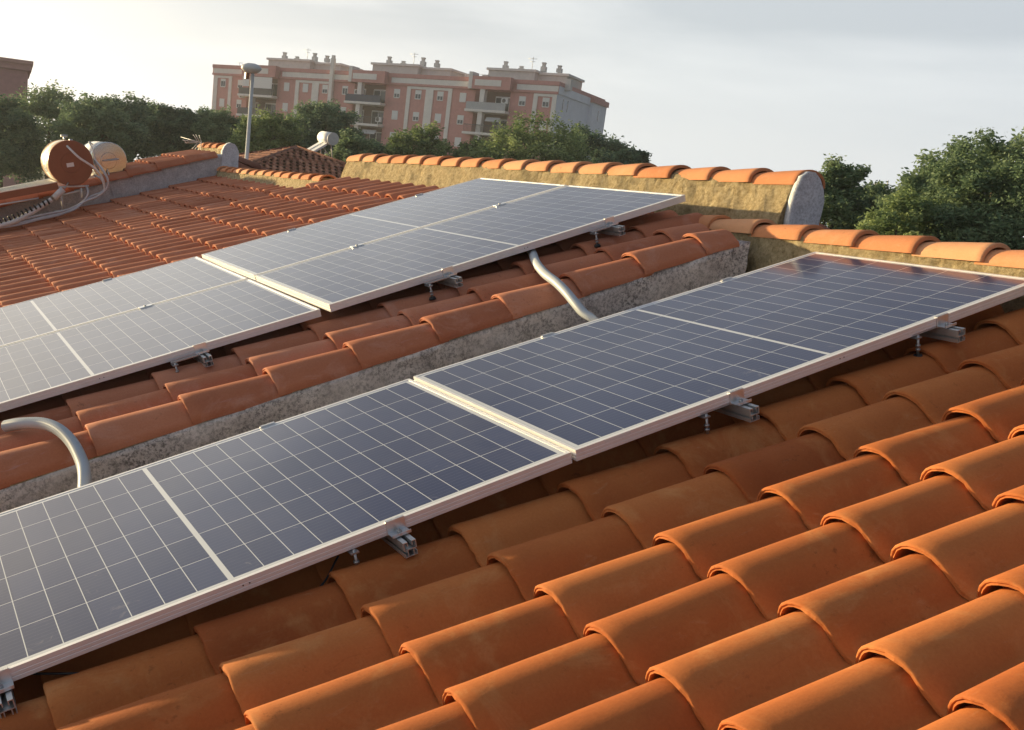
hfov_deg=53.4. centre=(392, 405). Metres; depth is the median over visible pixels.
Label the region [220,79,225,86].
window
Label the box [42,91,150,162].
tree
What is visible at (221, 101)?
window
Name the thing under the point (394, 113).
window
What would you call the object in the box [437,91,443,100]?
window
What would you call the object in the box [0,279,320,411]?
photovoltaic module
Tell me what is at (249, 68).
street lamp
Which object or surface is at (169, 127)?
tree
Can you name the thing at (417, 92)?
window
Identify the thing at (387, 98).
apartment building
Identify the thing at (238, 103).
window
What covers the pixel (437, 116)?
window
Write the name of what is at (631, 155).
tree
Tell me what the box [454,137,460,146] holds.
window
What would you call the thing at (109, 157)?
solar water heater
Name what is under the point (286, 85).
window
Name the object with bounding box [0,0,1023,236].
sky
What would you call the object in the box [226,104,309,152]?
tree
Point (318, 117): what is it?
tree
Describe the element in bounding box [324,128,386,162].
tree
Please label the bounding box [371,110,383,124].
balcony door
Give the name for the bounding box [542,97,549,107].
window
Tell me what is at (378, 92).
balcony door
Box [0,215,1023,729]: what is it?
terraced house
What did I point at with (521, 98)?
window
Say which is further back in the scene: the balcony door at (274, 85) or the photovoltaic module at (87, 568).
the balcony door at (274, 85)
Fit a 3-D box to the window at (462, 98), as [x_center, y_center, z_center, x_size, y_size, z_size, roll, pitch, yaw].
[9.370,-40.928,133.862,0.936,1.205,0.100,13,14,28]
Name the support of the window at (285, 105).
in the apartment building at (387, 98)
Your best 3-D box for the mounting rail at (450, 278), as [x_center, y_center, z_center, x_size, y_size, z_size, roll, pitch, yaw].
[-0.233,-0.835,5.687,0.188,0.116,2.241,-20,22,-21]
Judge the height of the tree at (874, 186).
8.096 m
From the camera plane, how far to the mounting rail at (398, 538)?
2.71 m
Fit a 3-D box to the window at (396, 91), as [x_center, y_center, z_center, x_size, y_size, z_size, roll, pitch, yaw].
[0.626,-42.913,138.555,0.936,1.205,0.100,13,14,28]
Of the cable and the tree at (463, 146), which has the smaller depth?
the cable
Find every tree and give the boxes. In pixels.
[0,94,47,187]
[4,79,89,178]
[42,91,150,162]
[107,91,156,161]
[135,100,199,156]
[184,104,254,149]
[194,104,215,120]
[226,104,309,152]
[271,98,366,154]
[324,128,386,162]
[382,120,457,156]
[445,135,504,157]
[457,110,602,163]
[565,123,649,162]
[597,146,652,164]
[818,153,876,229]
[820,180,899,226]
[854,180,900,219]
[854,185,954,241]
[870,135,1017,241]
[897,126,1023,249]
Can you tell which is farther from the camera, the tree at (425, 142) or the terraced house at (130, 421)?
the tree at (425, 142)
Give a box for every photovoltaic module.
[0,256,247,346]
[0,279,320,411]
[0,378,571,681]
[201,178,566,280]
[256,185,685,311]
[413,252,1023,460]
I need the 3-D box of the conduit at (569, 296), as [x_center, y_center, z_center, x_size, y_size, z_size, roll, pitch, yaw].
[0.739,-0.569,4.749,0.179,0.302,1.169,4,13,-11]
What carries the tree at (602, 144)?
on the ground
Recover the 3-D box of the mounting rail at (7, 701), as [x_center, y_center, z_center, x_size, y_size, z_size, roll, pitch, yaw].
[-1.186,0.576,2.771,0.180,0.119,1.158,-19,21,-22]
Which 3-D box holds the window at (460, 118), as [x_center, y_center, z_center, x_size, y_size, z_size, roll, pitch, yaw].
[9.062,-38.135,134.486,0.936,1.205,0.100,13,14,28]
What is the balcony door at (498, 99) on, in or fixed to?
in the apartment building at (387, 98)
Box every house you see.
[0,142,267,221]
[0,153,830,512]
[0,166,335,261]
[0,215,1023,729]
[239,145,345,177]
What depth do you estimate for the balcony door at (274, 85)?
150.01 m
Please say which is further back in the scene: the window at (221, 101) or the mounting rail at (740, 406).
the window at (221, 101)
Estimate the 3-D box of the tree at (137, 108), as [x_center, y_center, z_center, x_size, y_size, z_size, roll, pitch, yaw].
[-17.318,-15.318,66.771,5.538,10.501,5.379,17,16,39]
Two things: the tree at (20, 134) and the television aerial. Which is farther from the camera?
the tree at (20, 134)
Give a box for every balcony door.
[265,103,275,115]
[272,83,277,96]
[369,132,381,143]
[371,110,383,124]
[374,89,385,103]
[491,119,506,132]
[495,96,509,111]
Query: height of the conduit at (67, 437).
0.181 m
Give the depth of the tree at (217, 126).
60.58 m
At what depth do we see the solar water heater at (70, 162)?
11.36 m
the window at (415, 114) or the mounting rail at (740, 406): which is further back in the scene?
the window at (415, 114)
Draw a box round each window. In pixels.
[219,98,224,106]
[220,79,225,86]
[236,100,241,107]
[237,80,242,87]
[282,103,287,111]
[284,82,289,90]
[302,83,308,91]
[322,85,327,93]
[342,86,347,94]
[391,110,397,119]
[393,89,399,97]
[412,112,418,120]
[415,90,421,99]
[434,113,440,122]
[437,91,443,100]
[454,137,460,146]
[457,115,463,124]
[459,93,466,101]
[518,96,525,105]
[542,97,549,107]
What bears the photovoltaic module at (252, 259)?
on the mounting rail at (611, 227)
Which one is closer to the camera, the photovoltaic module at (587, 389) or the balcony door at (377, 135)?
the photovoltaic module at (587, 389)
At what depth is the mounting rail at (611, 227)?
5.12 m
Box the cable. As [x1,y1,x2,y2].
[31,555,338,674]
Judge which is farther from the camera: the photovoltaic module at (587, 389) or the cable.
the photovoltaic module at (587, 389)
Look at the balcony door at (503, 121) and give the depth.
133.29 m
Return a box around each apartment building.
[0,57,33,186]
[212,52,608,158]
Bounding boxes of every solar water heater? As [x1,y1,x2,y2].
[0,134,108,228]
[3,141,126,195]
[307,131,338,157]
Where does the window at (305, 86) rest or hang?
in the apartment building at (387, 98)
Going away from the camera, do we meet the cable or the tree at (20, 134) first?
the cable
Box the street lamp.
[241,63,261,158]
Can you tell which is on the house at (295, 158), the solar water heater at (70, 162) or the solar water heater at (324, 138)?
the solar water heater at (324, 138)
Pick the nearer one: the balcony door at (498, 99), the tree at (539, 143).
the tree at (539, 143)
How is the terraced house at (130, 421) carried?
on the ground
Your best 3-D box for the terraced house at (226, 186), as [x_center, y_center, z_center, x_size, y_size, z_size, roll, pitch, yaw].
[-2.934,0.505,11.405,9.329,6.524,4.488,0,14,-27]
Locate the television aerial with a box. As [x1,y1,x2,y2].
[181,134,201,149]
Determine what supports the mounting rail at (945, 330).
attached to the terraced house at (838, 547)
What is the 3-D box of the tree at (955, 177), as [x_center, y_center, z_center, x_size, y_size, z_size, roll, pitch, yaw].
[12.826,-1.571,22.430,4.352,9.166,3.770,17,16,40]
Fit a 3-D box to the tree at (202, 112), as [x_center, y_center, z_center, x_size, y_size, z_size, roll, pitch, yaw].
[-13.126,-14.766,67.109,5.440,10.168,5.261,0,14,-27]
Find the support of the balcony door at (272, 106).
in the apartment building at (387, 98)
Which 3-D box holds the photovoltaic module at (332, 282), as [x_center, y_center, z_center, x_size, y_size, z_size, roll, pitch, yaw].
[0.407,-0.894,5.412,2.094,0.038,1.039,-20,22,-21]
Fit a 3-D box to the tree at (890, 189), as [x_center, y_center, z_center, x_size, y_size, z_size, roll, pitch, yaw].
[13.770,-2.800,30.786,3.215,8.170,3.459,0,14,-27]
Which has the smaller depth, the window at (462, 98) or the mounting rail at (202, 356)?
the mounting rail at (202, 356)
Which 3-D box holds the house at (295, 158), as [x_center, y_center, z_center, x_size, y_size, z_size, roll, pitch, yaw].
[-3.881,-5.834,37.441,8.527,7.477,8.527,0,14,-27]
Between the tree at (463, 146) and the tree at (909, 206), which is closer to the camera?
the tree at (909, 206)
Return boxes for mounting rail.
[0,666,17,717]
[102,278,213,372]
[259,422,417,564]
[287,228,462,300]
[415,193,624,247]
[541,332,759,433]
[720,277,964,356]
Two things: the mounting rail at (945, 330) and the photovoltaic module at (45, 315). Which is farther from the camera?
the photovoltaic module at (45, 315)
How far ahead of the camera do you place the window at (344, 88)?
142.51 m
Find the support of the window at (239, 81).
in the apartment building at (387, 98)
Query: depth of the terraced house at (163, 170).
12.44 m
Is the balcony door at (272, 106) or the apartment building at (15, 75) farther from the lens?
the balcony door at (272, 106)
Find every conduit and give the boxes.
[1,417,90,487]
[527,249,597,321]
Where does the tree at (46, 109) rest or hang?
on the ground
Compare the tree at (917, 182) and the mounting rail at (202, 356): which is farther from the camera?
the tree at (917, 182)
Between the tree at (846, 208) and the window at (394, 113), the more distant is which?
the window at (394, 113)
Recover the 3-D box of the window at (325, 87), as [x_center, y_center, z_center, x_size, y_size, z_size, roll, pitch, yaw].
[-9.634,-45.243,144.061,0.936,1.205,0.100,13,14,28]
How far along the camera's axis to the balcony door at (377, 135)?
142.62 m

